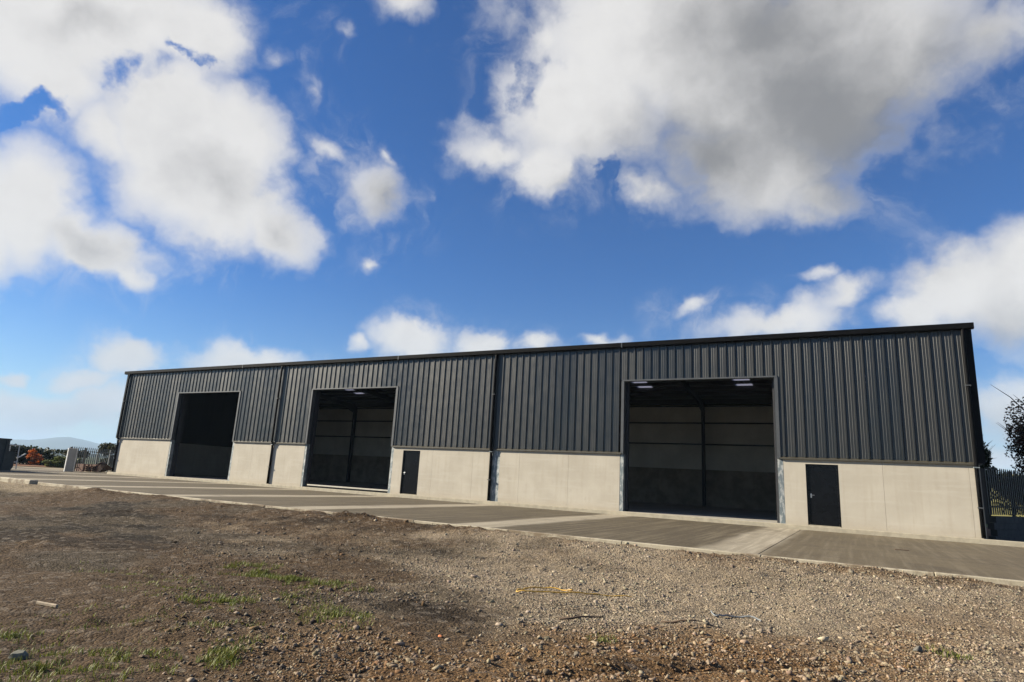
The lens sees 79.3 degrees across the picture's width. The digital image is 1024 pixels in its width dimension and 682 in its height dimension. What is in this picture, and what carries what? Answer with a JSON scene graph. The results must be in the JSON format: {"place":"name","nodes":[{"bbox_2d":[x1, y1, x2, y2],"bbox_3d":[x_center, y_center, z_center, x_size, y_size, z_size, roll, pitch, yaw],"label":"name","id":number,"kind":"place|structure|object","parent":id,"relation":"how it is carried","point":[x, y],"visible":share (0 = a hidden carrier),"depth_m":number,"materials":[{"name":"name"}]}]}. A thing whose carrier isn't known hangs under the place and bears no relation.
{"place":"outdoors","nodes":[
{"label":"outdoors","id":0,"kind":"place"},
{"bbox_2d":[13,463,62,467],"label":"soil strip","id":1,"kind":"object","parent":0,"point":[18,464],"depth_m":56.90,"materials":[{"name":"brown soil"}]},
{"bbox_2d":[26,448,43,464],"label":"orange shrub","id":2,"kind":"object","parent":1,"relation":"on","point":[37,456],"visible":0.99,"depth_m":59.52,"materials":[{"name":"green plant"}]},
{"bbox_2d":[9,444,78,465],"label":"hedge","id":3,"kind":"object","parent":1,"relation":"on","point":[46,453],"visible":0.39,"depth_m":62.01,"materials":[{"name":"green plant"}]},
{"bbox_2d":[42,456,65,467],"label":"weed clump","id":4,"kind":"object","parent":1,"relation":"on","point":[52,463],"visible":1,"depth_m":55.38,"materials":[{"name":"green plant"}]},
{"bbox_2d":[62,449,89,464],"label":"thorn bush","id":5,"kind":"object","parent":1,"relation":"on","point":[65,452],"visible":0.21,"depth_m":59.51,"materials":[{"name":"green plant"}]},
{"bbox_2d":[10,437,99,453],"bbox_3d":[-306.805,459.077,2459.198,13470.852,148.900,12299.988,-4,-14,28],"label":"hills","id":6,"kind":"structure","parent":0,"point":[60,443],"depth_m":4614.73,"materials":[{"name":"grey"}]},
{"bbox_2d":[15,466,111,473],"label":"dusty yard","id":7,"kind":"structure","parent":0,"point":[60,468],"depth_m":51.82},
{"bbox_2d":[75,464,98,471],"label":"pallet stack","id":8,"kind":"object","parent":7,"relation":"on","point":[90,467],"visible":0.96,"depth_m":45.88,"materials":[{"name":"brown wood"}]},
{"bbox_2d":[70,446,114,471],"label":"palisade fence","id":9,"kind":"object","parent":7,"relation":"on","point":[85,451],"visible":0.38,"depth_m":47.66,"materials":[{"name":"metal"}]},
{"bbox_2d":[96,462,111,471],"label":"rubble heap","id":10,"kind":"object","parent":7,"relation":"on","point":[103,467],"visible":0.8,"depth_m":48.09,"materials":[{"name":"stone"}]},
{"bbox_2d":[98,442,115,466],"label":"shrub","id":11,"kind":"object","parent":7,"relation":"on","point":[108,446],"visible":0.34,"depth_m":56.69,"materials":[{"name":"green plant"}]},
{"bbox_2d":[24,455,109,465],"bbox_3d":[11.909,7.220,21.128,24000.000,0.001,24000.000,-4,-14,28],"label":"ground","id":12,"kind":"structure","parent":0,"point":[85,460],"depth_m":272.39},
{"bbox_2d":[43,450,107,456],"bbox_3d":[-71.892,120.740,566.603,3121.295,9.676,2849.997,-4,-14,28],"label":"wooded ridge","id":13,"kind":"structure","parent":0,"point":[88,455],"depth_m":968.30,"materials":[{"name":"green plant"}]},
{"bbox_2d":[0,559,972,681],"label":"grass","id":14,"kind":"structure","parent":0,"point":[220,600],"depth_m":5.40,"materials":[{"name":"green plant"}]},
{"bbox_2d":[0,481,1023,681],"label":"yard ground","id":15,"kind":"structure","parent":0,"point":[50,536],"depth_m":7.76,"materials":[{"name":"brown soil"}]},
{"bbox_2d":[8,650,28,659],"bbox_3d":[-3.672,2.345,4.589,0.131,0.084,0.056,13,-6,-15],"label":"rock","id":16,"kind":"object","parent":15,"relation":"on","point":[18,653],"visible":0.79,"depth_m":4.58,"materials":[{"name":"stone"}]},
{"bbox_2d":[36,601,57,607],"bbox_3d":[-4.670,2.646,6.204,0.300,0.032,0.028,-1,-13,20],"label":"timber offcut","id":17,"kind":"object","parent":15,"relation":"on","point":[47,604],"visible":1,"depth_m":6.19,"materials":[{"name":"beige wood"}]},
{"bbox_2d":[559,615,603,619],"bbox_3d":[0.764,3.042,6.794,0.519,0.044,0.044,6,-13,-14],"label":"twig","id":18,"kind":"object","parent":15,"relation":"on","point":[571,618],"visible":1,"depth_m":6.78,"materials":[{"name":"wood"}]},
{"bbox_2d":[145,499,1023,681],"bbox_3d":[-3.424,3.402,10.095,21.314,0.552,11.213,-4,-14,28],"label":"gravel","id":19,"kind":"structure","parent":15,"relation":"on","point":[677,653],"depth_m":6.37,"materials":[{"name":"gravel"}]},
{"bbox_2d":[516,587,631,596],"bbox_3d":[0.832,3.492,8.629,1.666,0.074,0.454,6,-13,-12],"label":"plastic strap","id":20,"kind":"object","parent":19,"relation":"on","point":[520,589],"visible":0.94,"depth_m":8.51,"materials":[{"name":"plastic"}]},
{"bbox_2d":[913,646,922,651],"bbox_3d":[4.078,3.096,6.204,0.116,0.061,0.080,-2,-16,-15],"label":"rock","id":21,"kind":"object","parent":19,"relation":"on","point":[917,648],"visible":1,"depth_m":6.19,"materials":[{"name":"stone"}]},
{"bbox_2d":[661,619,702,622],"bbox_3d":[1.930,3.184,7.016,0.466,0.064,0.048,2,-13,5],"label":"twig","id":22,"kind":"object","parent":15,"relation":"on","point":[680,621],"visible":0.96,"depth_m":7.02,"materials":[{"name":"wood"}]},
{"bbox_2d":[0,466,1023,585],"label":"apron","id":23,"kind":"object","parent":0,"point":[1000,564],"visible":0.59,"depth_m":17.99,"materials":[{"name":"concrete"}]},
{"bbox_2d":[0,438,14,470],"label":"skip bin","id":24,"kind":"object","parent":23,"relation":"on","point":[7,456],"visible":1,"depth_m":37.81,"materials":[{"name":"grey metal"}]},
{"bbox_2d":[9,444,25,468],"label":"cage","id":25,"kind":"object","parent":23,"relation":"on","point":[17,457],"visible":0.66,"depth_m":40.36,"materials":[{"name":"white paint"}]},
{"bbox_2d":[64,448,77,471],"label":"leaning sheet","id":26,"kind":"object","parent":23,"relation":"on","point":[71,456],"visible":1,"depth_m":43.54,"materials":[{"name":"white paint"}]},
{"bbox_2d":[107,322,1023,546],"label":"warehouse","id":27,"kind":"structure","parent":23,"relation":"on","point":[873,431],"depth_m":28.62,"materials":[{"name":"metal"}]},
{"bbox_2d":[401,452,419,493],"bbox_3d":[-5.066,6.581,30.822,0.924,2.045,0.110,-4,-14,28],"label":"door","id":28,"kind":"structure","parent":27,"relation":"in","point":[411,461],"depth_m":30.84,"materials":[{"name":"black paint"}]},
{"bbox_2d":[808,466,839,526],"bbox_3d":[11.115,5.529,22.061,0.921,2.045,0.110,-4,-14,28],"label":"door","id":29,"kind":"structure","parent":27,"relation":"in","point":[822,481],"depth_m":22.06,"materials":[{"name":"black paint"}]},
{"bbox_2d":[0,0,1023,474],"label":"sky","id":30,"kind":"structure","parent":0,"point":[184,183],"materials":[{"name":"blue"}]},
{"bbox_2d":[711,610,761,620],"bbox_3d":[2.732,3.370,7.549,0.592,0.050,0.201,-2,-13,20],"label":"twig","id":31,"kind":"object","parent":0,"point":[735,616],"visible":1,"depth_m":7.58,"materials":[{"name":"grey wood"}]},
{"bbox_2d":[986,527,990,538],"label":"side yard","id":32,"kind":"structure","parent":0,"point":[988,532],"depth_m":28.94,"materials":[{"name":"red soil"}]},
{"bbox_2d":[979,441,1006,515],"bbox_3d":[22.018,6.178,28.532,2.217,3.982,1.498,-4,-14,28],"label":"bush","id":33,"kind":"object","parent":32,"relation":"on","point":[988,458],"visible":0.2,"depth_m":28.43,"materials":[{"name":"green plant"}]},
{"bbox_2d":[987,516,1023,541],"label":"wall","id":34,"kind":"structure","parent":32,"relation":"on","point":[1008,528],"depth_m":21.81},
{"bbox_2d":[980,467,1023,523],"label":"palisade fence","id":35,"kind":"object","parent":34,"relation":"on","point":[1012,501],"visible":0.99,"depth_m":22.30,"materials":[{"name":"metal"}]},
{"bbox_2d":[990,386,1023,516],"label":"autumn tree","id":36,"kind":"object","parent":32,"relation":"on","point":[1018,429],"visible":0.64,"depth_m":27.62,"materials":[{"name":"green plant"}]},
{"bbox_2d":[991,472,1023,502],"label":"bramble","id":37,"kind":"object","parent":32,"relation":"on","point":[1014,488],"visible":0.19,"depth_m":26.33,"materials":[{"name":"green plant"}]},
{"bbox_2d":[986,474,1023,526],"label":"field","id":38,"kind":"structure","parent":0,"point":[1017,515],"depth_m":41.57,"materials":[{"name":"green plant"}]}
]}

